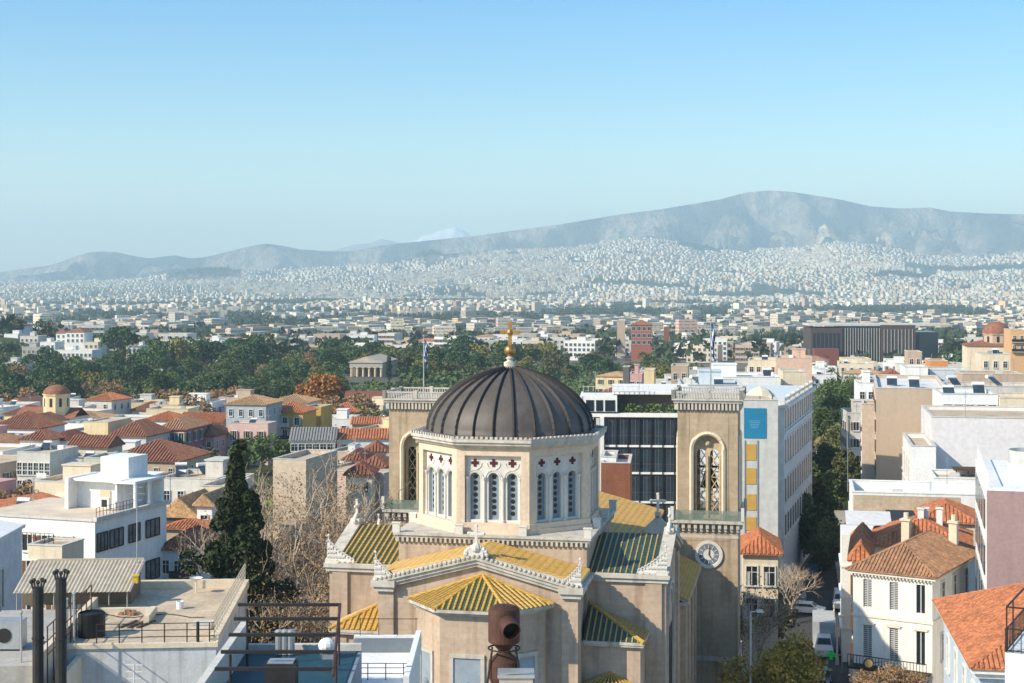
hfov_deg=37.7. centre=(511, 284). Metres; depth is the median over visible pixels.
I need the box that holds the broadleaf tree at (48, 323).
[34,319,53,336]
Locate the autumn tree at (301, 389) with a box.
[293,383,321,403]
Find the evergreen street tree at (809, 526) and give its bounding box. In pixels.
[799,504,838,570]
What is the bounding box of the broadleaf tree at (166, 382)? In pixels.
[147,370,175,392]
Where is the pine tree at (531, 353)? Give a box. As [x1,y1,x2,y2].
[520,348,537,366]
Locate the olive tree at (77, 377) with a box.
[66,374,82,385]
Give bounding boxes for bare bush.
[848,669,879,682]
[863,659,907,682]
[879,664,920,682]
[895,672,929,682]
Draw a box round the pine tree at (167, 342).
[156,340,176,367]
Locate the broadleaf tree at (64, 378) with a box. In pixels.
[47,373,82,393]
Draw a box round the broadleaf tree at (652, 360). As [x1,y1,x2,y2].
[642,355,659,367]
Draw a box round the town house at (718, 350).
[686,341,722,362]
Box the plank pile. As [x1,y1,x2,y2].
[118,620,155,627]
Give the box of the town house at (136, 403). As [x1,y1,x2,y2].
[131,399,166,413]
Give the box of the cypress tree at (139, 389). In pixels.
[136,380,142,394]
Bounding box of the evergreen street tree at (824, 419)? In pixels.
[812,406,839,446]
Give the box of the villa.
[161,525,221,579]
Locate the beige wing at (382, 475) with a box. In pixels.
[337,462,388,524]
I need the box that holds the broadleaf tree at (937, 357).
[924,356,955,363]
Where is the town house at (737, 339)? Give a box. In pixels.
[715,336,740,355]
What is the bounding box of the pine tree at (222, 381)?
[204,373,237,390]
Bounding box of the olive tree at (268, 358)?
[258,352,283,367]
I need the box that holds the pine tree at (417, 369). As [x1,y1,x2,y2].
[411,364,432,384]
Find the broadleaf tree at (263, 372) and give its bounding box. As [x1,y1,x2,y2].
[257,366,277,383]
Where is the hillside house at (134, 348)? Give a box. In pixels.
[128,342,147,354]
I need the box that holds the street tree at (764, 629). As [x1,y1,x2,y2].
[740,575,811,674]
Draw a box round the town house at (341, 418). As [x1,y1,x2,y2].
[332,408,359,427]
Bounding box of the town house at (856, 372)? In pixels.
[842,369,882,383]
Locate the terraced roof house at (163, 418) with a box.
[145,411,186,424]
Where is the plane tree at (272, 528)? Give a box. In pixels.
[165,455,396,642]
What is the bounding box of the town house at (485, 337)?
[474,334,496,341]
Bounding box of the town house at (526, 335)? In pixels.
[512,333,540,339]
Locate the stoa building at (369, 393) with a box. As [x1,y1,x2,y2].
[344,391,381,401]
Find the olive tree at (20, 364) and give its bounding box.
[12,363,26,371]
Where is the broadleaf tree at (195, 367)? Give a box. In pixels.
[181,357,202,374]
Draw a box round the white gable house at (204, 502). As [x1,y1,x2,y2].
[192,486,225,533]
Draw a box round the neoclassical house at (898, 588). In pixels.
[845,512,974,682]
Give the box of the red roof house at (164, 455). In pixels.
[121,438,212,472]
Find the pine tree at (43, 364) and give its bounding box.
[35,359,58,380]
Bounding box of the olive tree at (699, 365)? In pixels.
[690,363,703,366]
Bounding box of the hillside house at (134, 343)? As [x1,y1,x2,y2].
[126,336,150,357]
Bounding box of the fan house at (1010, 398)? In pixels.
[995,392,1023,405]
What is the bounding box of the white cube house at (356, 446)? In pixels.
[348,443,359,453]
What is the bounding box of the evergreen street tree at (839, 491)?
[822,472,848,509]
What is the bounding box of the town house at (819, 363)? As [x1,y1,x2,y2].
[812,361,836,371]
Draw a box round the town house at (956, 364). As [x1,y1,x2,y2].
[948,362,961,365]
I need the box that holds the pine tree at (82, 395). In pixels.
[69,387,84,398]
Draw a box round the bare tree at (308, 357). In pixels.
[300,349,322,370]
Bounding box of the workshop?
[199,477,250,491]
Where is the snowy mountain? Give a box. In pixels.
[408,227,470,242]
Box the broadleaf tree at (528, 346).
[516,343,536,357]
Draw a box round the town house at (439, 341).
[434,336,471,347]
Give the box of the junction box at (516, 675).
[498,668,534,682]
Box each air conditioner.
[0,617,26,648]
[100,497,111,508]
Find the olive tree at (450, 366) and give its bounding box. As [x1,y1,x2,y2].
[441,358,458,374]
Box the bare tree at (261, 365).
[254,364,269,375]
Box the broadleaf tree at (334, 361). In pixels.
[316,347,342,365]
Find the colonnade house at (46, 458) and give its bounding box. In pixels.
[16,439,77,488]
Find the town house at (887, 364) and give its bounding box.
[882,356,923,370]
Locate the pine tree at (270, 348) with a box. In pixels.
[248,342,274,367]
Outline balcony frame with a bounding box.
[1005,588,1023,682]
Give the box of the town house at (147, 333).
[135,330,153,339]
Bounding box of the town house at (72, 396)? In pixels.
[42,393,80,406]
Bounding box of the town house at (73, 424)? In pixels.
[65,416,94,429]
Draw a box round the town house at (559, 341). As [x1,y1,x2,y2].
[543,337,568,353]
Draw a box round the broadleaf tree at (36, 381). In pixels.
[16,380,40,395]
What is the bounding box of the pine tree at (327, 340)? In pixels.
[319,339,343,365]
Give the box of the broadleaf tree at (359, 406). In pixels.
[338,403,365,415]
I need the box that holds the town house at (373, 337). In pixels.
[349,332,377,342]
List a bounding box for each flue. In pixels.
[29,578,46,682]
[52,569,69,682]
[486,603,520,682]
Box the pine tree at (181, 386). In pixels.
[167,381,203,396]
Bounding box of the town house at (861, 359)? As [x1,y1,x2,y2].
[837,355,877,372]
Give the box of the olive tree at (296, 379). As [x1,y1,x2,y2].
[289,375,302,384]
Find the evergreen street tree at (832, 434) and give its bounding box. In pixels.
[814,421,840,450]
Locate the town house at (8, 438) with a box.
[0,433,21,443]
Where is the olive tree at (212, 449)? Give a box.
[205,447,221,457]
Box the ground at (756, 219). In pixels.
[0,191,1023,642]
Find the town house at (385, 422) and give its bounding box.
[361,417,388,427]
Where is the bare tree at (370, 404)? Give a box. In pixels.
[349,393,381,414]
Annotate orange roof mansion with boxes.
[932,582,1023,682]
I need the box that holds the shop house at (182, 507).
[167,488,207,523]
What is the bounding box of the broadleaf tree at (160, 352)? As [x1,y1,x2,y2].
[136,339,168,365]
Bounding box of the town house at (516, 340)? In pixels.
[495,336,527,344]
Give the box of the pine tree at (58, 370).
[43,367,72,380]
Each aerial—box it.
[167,472,172,508]
[636,364,642,389]
[844,414,850,491]
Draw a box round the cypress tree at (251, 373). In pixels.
[249,365,254,376]
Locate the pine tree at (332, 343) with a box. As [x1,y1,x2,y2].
[313,338,338,351]
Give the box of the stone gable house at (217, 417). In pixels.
[182,412,225,426]
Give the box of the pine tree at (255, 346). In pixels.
[237,338,270,367]
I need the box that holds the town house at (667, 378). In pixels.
[656,373,670,382]
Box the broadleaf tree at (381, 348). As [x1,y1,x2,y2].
[374,347,389,354]
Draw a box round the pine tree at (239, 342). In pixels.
[234,338,249,352]
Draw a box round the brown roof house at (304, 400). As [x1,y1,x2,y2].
[279,394,322,405]
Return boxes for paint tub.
[176,600,183,609]
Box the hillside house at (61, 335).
[56,328,69,348]
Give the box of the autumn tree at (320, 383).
[305,373,348,404]
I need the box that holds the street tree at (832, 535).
[813,516,845,563]
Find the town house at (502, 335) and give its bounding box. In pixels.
[491,334,507,338]
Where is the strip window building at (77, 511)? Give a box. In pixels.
[0,453,169,609]
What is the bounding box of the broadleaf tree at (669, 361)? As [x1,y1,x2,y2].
[658,355,680,372]
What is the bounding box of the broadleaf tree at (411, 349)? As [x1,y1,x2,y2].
[403,344,424,367]
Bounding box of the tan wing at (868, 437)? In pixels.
[860,400,875,479]
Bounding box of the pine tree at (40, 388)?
[21,382,47,396]
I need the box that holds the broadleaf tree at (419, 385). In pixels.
[407,384,428,393]
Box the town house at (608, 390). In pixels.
[599,383,622,392]
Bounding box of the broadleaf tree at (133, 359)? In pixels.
[125,352,145,364]
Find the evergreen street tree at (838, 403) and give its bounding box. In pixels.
[820,390,851,410]
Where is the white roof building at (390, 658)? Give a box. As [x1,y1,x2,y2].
[354,618,420,682]
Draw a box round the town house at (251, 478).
[245,473,253,489]
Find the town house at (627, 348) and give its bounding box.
[625,340,630,357]
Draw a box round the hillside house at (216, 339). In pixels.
[209,337,224,360]
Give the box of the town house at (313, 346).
[309,343,323,349]
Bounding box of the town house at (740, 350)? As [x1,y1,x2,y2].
[735,343,764,362]
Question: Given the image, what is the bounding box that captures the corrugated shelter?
[13,558,145,609]
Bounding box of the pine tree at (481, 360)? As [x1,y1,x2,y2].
[473,353,497,372]
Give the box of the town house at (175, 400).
[149,396,185,407]
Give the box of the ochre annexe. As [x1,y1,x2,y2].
[309,404,331,426]
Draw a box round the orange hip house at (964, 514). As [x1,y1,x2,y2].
[913,498,974,545]
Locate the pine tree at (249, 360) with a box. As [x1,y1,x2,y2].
[234,353,258,377]
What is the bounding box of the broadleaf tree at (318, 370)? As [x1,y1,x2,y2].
[308,366,328,375]
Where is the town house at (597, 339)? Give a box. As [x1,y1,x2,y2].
[587,338,608,357]
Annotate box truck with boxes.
[812,610,834,658]
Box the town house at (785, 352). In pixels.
[782,346,801,354]
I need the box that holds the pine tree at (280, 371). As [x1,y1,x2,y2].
[267,366,294,381]
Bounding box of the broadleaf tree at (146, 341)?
[125,335,152,351]
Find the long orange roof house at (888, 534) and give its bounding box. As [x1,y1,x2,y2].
[871,507,973,553]
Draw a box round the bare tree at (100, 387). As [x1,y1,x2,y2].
[95,379,124,392]
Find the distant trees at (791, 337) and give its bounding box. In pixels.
[0,270,1023,361]
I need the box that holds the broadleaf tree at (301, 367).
[288,360,311,380]
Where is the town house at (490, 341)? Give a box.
[478,340,507,350]
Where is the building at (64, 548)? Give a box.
[22,537,84,609]
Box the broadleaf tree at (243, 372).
[233,364,257,374]
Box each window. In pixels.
[0,568,4,608]
[4,472,10,477]
[17,462,21,475]
[22,462,27,475]
[22,533,34,552]
[22,559,38,576]
[22,593,29,609]
[27,462,32,475]
[33,462,38,475]
[37,534,55,540]
[39,463,43,472]
[44,463,49,475]
[47,605,52,609]
[57,535,73,537]
[97,531,108,552]
[109,526,123,548]
[128,522,140,543]
[145,517,159,538]
[145,557,159,579]
[162,559,169,574]
[164,490,169,499]
[170,432,175,439]
[173,560,181,570]
[176,432,185,442]
[177,490,184,496]
[188,431,191,442]
[194,430,197,440]
[200,429,203,439]
[200,514,208,519]
[206,441,210,446]
[228,409,232,416]
[230,430,237,440]
[238,409,242,416]
[244,431,251,440]
[248,409,252,416]
[257,431,264,438]
[258,409,262,416]
[281,417,288,422]
[281,429,288,435]
[290,443,298,451]
[293,417,300,425]
[298,443,305,450]
[306,443,311,448]
[312,443,318,448]
[319,443,326,448]
[326,443,333,449]
[349,482,355,493]
[362,482,368,493]
[586,400,593,410]
[596,400,602,410]
[605,400,614,410]
[673,373,677,379]
[744,565,758,586]
[745,597,757,618]
[762,565,776,587]
[763,597,776,619]
[785,408,786,429]
[785,437,786,464]
[785,476,786,503]
[785,511,786,539]
[787,435,789,462]
[787,473,789,500]
[787,508,789,536]
[790,406,792,425]
[790,433,792,459]
[790,470,792,497]
[790,505,792,531]
[792,431,794,457]
[792,468,794,494]
[795,403,796,421]
[795,429,796,454]
[795,465,796,491]
[795,499,796,525]
[797,401,799,419]
[797,427,799,452]
[797,463,799,488]
[797,496,799,522]
[800,425,801,450]
[800,461,801,486]
[804,397,805,414]
[804,421,805,445]
[804,456,805,480]
[806,395,807,412]
[806,420,807,443]
[806,454,807,478]
[808,394,809,410]
[808,418,809,441]
[808,452,809,475]
[810,393,811,409]
[810,416,811,439]
[810,450,811,473]
[813,333,815,347]
[817,333,819,347]
[821,333,823,347]
[825,333,827,347]
[829,333,831,347]
[833,333,835,347]
[837,333,839,356]
[851,422,860,430]
[851,438,860,447]
[851,575,852,595]
[851,609,852,629]
[851,643,852,662]
[860,391,864,398]
[864,579,871,606]
[864,625,871,657]
[868,391,872,398]
[890,582,897,609]
[890,628,897,661]
[901,447,903,469]
[903,450,905,473]
[905,453,907,477]
[907,457,909,480]
[917,585,924,612]
[917,632,924,664]
[940,579,945,596]
[940,631,943,662]
[945,632,949,674]
[952,573,956,594]
[954,647,957,682]
[962,662,965,682]
[964,566,967,592]
[975,472,977,501]
[975,512,977,542]
[975,552,977,583]
[977,478,979,510]
[977,520,979,553]
[977,562,979,589]
[980,485,982,518]
[980,528,982,563]
[980,572,982,589]
[982,493,984,528]
[982,538,984,574]
[983,361,987,367]
[993,361,997,368]
[1003,361,1007,368]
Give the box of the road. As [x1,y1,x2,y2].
[778,417,850,682]
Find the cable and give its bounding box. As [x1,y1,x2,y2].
[105,613,203,617]
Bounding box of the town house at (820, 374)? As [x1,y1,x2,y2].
[812,367,836,407]
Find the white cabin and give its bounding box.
[900,364,927,374]
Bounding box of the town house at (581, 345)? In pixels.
[564,337,599,359]
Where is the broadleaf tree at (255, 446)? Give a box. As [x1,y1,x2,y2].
[227,436,274,472]
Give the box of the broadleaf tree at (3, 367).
[0,363,15,372]
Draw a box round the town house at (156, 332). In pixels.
[150,330,165,338]
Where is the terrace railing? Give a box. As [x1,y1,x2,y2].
[22,532,53,543]
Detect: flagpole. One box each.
[423,335,427,395]
[709,319,714,395]
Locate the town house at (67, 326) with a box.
[33,325,71,340]
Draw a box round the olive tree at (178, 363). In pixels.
[177,356,197,365]
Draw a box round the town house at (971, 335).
[964,334,982,340]
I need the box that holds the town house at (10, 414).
[1,404,41,419]
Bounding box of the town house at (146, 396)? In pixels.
[131,392,162,400]
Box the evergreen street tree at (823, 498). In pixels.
[812,460,838,517]
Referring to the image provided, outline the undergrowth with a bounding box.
[0,340,697,401]
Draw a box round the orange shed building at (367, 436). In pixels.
[337,428,388,447]
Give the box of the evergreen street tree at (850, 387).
[832,374,860,406]
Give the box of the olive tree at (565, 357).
[552,351,569,366]
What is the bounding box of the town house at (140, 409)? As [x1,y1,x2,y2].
[130,401,157,413]
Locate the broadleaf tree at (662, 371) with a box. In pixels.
[649,363,670,377]
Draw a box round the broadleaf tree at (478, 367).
[465,356,492,371]
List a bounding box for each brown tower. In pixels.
[617,320,624,359]
[664,326,668,357]
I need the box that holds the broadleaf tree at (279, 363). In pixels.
[268,358,287,368]
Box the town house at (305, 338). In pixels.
[289,334,312,352]
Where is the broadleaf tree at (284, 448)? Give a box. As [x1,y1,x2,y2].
[270,439,290,459]
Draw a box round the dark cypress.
[176,438,308,642]
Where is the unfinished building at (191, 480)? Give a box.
[164,456,229,505]
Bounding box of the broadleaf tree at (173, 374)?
[160,371,179,388]
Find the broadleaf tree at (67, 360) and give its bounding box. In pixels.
[64,355,80,364]
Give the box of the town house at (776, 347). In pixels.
[748,338,779,356]
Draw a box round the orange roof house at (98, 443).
[66,434,125,452]
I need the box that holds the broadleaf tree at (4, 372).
[0,370,9,380]
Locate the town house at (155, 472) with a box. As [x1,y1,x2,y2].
[148,471,164,474]
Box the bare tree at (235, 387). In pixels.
[228,385,250,394]
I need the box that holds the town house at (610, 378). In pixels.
[596,371,622,389]
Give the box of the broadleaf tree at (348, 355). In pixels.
[335,344,361,372]
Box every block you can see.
[0,520,24,611]
[0,584,97,682]
[272,449,337,539]
[600,454,631,499]
[630,320,652,359]
[630,364,643,383]
[640,368,655,383]
[671,363,688,383]
[678,369,741,507]
[689,367,709,378]
[711,363,779,384]
[748,355,775,373]
[776,348,811,382]
[778,368,805,385]
[802,323,938,364]
[848,479,974,510]
[873,374,944,479]
[904,350,921,363]
[920,405,1023,468]
[925,359,947,366]
[928,353,971,381]
[928,469,974,481]
[943,382,1023,391]
[975,447,1023,590]
[1004,328,1023,373]
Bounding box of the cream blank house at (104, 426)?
[84,417,131,434]
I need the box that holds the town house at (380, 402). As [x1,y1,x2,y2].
[364,396,388,414]
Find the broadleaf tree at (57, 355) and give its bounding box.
[35,347,63,367]
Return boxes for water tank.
[78,609,104,638]
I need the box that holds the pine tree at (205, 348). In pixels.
[192,341,219,369]
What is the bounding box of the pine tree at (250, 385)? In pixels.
[238,382,268,390]
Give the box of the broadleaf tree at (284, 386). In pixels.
[267,379,294,398]
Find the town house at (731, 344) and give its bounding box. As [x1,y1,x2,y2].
[727,341,733,357]
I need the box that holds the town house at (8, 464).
[0,455,16,486]
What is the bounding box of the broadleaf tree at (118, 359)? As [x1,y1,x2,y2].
[102,352,125,368]
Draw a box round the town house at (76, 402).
[70,399,95,407]
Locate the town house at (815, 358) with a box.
[812,355,829,365]
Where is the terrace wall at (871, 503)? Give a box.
[853,495,960,510]
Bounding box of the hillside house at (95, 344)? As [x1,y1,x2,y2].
[84,338,106,358]
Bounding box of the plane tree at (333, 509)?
[258,424,414,642]
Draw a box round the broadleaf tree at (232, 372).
[217,363,243,383]
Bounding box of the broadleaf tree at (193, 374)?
[187,371,207,380]
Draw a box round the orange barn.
[350,416,388,427]
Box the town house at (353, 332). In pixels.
[344,331,360,335]
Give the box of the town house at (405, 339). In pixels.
[393,337,410,343]
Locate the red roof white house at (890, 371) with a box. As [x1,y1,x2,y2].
[879,368,899,374]
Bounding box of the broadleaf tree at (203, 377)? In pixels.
[190,372,213,385]
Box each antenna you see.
[125,663,142,682]
[129,484,144,572]
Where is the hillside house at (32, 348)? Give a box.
[22,343,49,363]
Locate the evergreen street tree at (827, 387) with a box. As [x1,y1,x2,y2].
[812,377,847,410]
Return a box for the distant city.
[0,237,1023,342]
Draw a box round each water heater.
[16,497,31,503]
[175,462,186,474]
[196,462,205,474]
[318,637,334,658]
[689,375,698,383]
[763,368,771,376]
[908,377,919,386]
[946,375,960,384]
[972,382,984,392]
[985,374,1000,384]
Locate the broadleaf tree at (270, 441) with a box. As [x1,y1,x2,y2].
[249,433,282,471]
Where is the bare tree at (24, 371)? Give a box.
[8,365,31,375]
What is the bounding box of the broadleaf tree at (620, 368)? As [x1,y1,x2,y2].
[607,366,622,372]
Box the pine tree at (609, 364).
[593,358,618,372]
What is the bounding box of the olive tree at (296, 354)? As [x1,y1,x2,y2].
[281,350,302,363]
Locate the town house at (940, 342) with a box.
[938,339,943,355]
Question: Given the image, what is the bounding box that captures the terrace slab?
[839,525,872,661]
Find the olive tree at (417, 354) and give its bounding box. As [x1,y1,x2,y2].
[414,347,438,358]
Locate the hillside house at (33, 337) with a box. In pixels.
[20,332,46,343]
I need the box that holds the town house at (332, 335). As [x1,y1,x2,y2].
[313,333,344,342]
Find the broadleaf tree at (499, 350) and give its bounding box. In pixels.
[490,339,525,366]
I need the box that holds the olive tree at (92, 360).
[84,357,99,370]
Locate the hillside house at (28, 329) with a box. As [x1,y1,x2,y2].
[14,323,33,334]
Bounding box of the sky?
[0,0,1023,271]
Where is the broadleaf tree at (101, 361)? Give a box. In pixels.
[95,358,114,372]
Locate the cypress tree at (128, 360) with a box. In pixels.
[126,357,130,382]
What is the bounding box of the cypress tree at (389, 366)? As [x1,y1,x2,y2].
[386,354,392,381]
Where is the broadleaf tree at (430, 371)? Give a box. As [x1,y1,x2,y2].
[411,359,438,378]
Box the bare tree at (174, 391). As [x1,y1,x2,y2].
[161,389,199,401]
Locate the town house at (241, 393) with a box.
[219,389,264,401]
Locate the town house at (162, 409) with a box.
[146,406,198,413]
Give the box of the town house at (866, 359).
[839,356,870,360]
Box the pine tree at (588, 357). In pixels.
[575,353,600,373]
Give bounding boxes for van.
[832,587,839,608]
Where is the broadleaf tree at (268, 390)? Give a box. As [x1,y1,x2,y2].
[254,385,275,397]
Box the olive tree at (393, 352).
[377,346,400,357]
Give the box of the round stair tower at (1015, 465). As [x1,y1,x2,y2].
[1007,447,1023,477]
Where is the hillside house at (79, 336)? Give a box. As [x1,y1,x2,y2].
[66,327,93,348]
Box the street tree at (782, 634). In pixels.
[740,598,799,642]
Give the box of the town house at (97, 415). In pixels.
[85,411,118,418]
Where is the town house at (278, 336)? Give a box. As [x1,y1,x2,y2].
[260,333,285,342]
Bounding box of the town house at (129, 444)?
[122,440,141,450]
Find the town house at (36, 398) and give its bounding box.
[6,394,42,405]
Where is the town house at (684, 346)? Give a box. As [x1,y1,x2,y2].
[673,343,685,357]
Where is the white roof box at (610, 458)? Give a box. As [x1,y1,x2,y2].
[600,450,617,461]
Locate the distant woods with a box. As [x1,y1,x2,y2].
[166,240,1023,312]
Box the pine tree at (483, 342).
[467,340,488,350]
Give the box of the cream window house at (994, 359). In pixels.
[975,348,1009,370]
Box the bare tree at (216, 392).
[202,389,226,398]
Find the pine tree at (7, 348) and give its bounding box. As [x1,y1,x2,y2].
[0,343,20,357]
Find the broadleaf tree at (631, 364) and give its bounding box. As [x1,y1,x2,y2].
[625,362,640,370]
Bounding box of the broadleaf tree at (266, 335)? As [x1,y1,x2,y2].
[247,331,275,365]
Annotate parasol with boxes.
[746,386,773,395]
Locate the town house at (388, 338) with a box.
[378,333,401,343]
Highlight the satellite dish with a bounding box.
[189,576,202,592]
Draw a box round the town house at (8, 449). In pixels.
[0,443,35,454]
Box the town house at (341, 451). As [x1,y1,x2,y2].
[332,436,388,464]
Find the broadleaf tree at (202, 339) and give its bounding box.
[182,336,215,370]
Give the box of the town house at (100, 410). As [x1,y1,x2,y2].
[77,406,112,412]
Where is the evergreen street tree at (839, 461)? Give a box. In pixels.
[826,448,861,489]
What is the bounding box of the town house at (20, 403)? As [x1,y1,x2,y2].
[3,397,39,406]
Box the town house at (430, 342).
[418,338,433,347]
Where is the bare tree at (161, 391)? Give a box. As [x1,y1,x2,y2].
[155,388,184,400]
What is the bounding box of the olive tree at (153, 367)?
[142,363,160,379]
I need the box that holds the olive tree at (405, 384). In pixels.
[397,381,411,388]
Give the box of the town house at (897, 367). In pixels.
[895,363,924,372]
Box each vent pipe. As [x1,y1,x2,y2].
[19,610,22,662]
[72,592,75,642]
[275,629,281,654]
[282,629,287,654]
[288,629,294,654]
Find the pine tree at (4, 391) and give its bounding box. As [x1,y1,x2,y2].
[0,388,16,398]
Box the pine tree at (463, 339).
[443,334,478,347]
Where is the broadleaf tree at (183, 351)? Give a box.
[168,337,201,362]
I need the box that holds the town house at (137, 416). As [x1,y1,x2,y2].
[112,414,155,420]
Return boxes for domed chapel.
[16,385,89,421]
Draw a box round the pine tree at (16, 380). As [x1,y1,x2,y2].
[0,372,37,394]
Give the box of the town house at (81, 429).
[65,419,90,431]
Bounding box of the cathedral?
[324,321,746,682]
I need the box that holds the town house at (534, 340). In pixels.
[522,337,554,350]
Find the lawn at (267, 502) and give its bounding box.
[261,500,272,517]
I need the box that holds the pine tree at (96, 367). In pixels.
[84,362,110,375]
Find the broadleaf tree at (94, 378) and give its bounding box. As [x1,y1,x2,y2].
[80,370,101,393]
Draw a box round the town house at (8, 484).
[0,478,32,495]
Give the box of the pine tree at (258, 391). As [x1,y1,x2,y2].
[254,388,281,397]
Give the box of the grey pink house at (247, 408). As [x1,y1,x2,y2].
[224,394,283,435]
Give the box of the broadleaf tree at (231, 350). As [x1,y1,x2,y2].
[217,344,246,367]
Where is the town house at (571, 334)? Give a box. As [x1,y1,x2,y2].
[552,331,585,338]
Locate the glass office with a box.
[580,384,690,548]
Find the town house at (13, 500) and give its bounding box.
[0,492,61,507]
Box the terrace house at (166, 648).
[67,564,248,682]
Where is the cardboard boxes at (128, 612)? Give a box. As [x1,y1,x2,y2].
[118,609,135,615]
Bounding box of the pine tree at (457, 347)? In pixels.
[441,343,470,370]
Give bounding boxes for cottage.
[17,428,63,446]
[60,429,89,444]
[341,447,374,463]
[343,461,379,522]
[364,440,388,455]
[365,453,388,468]
[740,527,783,677]
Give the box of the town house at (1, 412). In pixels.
[0,409,4,419]
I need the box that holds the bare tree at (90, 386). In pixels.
[74,381,95,398]
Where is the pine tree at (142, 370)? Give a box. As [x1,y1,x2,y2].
[124,363,154,391]
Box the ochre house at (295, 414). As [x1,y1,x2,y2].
[279,401,318,453]
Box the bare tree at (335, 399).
[323,395,355,403]
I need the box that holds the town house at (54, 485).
[34,462,100,497]
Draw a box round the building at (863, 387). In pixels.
[854,370,873,398]
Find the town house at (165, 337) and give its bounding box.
[158,333,196,341]
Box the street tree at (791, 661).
[711,626,831,682]
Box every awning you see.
[845,510,890,525]
[885,510,914,521]
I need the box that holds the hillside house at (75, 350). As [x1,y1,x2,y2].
[55,345,101,360]
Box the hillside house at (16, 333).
[4,330,26,338]
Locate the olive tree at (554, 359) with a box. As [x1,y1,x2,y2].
[539,351,563,369]
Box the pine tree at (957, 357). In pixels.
[939,350,961,361]
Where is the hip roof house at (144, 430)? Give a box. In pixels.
[107,418,172,444]
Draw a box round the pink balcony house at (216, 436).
[202,423,228,455]
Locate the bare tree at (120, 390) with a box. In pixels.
[101,384,130,396]
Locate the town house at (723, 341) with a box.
[703,338,726,359]
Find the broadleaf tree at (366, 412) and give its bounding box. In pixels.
[361,409,388,416]
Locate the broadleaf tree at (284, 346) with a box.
[269,341,287,356]
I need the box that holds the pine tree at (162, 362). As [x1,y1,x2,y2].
[149,357,175,373]
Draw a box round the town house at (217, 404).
[183,393,226,411]
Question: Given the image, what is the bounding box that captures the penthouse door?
[100,490,110,508]
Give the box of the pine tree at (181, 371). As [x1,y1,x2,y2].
[168,366,189,381]
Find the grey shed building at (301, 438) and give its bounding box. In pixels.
[289,427,338,452]
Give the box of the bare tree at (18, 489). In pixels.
[14,478,37,495]
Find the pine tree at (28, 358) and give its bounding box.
[19,354,44,370]
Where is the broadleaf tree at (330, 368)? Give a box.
[316,363,342,375]
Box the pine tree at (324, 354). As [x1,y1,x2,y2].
[310,349,341,365]
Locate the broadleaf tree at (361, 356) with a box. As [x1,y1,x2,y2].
[349,353,370,360]
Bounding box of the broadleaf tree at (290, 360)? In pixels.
[287,357,308,366]
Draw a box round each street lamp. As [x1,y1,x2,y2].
[749,609,763,682]
[833,601,839,623]
[835,615,844,664]
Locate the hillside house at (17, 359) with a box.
[5,357,32,369]
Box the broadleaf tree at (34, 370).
[29,368,43,381]
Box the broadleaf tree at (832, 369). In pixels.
[817,366,841,382]
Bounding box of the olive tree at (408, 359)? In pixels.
[396,352,416,370]
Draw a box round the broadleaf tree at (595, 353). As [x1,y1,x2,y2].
[590,350,603,360]
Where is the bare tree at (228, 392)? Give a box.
[217,388,235,395]
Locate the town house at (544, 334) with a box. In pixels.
[540,331,555,338]
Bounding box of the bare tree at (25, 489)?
[0,485,36,498]
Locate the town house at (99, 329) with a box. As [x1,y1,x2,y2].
[77,321,110,349]
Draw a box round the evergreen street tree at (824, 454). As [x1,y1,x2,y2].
[812,442,837,472]
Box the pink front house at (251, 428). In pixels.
[228,409,276,464]
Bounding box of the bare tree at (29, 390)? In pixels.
[17,386,42,396]
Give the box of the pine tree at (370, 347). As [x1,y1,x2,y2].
[359,341,385,353]
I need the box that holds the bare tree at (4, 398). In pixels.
[0,393,12,401]
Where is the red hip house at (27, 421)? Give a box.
[0,410,67,432]
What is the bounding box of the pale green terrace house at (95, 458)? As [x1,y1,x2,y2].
[83,451,137,462]
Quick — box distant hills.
[332,239,398,250]
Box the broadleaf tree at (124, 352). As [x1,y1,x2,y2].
[112,350,131,365]
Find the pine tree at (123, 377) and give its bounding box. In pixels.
[117,370,139,391]
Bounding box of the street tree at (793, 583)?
[778,556,823,621]
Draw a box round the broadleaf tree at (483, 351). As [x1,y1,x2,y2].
[467,343,490,356]
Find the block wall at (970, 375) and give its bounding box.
[954,356,1023,381]
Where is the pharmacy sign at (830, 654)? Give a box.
[826,650,842,673]
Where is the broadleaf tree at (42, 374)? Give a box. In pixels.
[39,369,57,384]
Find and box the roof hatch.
[191,620,213,628]
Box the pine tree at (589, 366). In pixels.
[579,360,598,382]
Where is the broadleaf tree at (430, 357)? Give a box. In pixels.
[412,353,442,369]
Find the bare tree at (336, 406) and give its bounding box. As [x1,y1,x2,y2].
[331,403,343,411]
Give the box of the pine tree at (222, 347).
[210,340,231,362]
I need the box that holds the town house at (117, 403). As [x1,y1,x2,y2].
[85,392,132,414]
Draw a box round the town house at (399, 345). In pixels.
[392,344,424,348]
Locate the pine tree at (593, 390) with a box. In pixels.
[588,388,602,392]
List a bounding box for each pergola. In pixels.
[215,603,340,682]
[952,466,974,476]
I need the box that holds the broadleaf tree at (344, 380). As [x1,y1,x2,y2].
[326,371,348,391]
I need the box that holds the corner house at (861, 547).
[847,522,874,662]
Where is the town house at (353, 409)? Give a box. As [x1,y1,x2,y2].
[332,401,368,415]
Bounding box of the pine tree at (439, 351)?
[430,347,451,371]
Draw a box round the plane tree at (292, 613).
[247,514,399,642]
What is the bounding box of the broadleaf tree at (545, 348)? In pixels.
[534,341,557,364]
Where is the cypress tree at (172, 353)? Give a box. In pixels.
[169,342,175,371]
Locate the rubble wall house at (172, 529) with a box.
[167,518,218,540]
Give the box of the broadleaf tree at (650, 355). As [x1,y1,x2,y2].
[638,351,656,364]
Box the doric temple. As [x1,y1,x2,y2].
[348,354,397,376]
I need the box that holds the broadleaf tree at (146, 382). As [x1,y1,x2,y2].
[137,369,159,387]

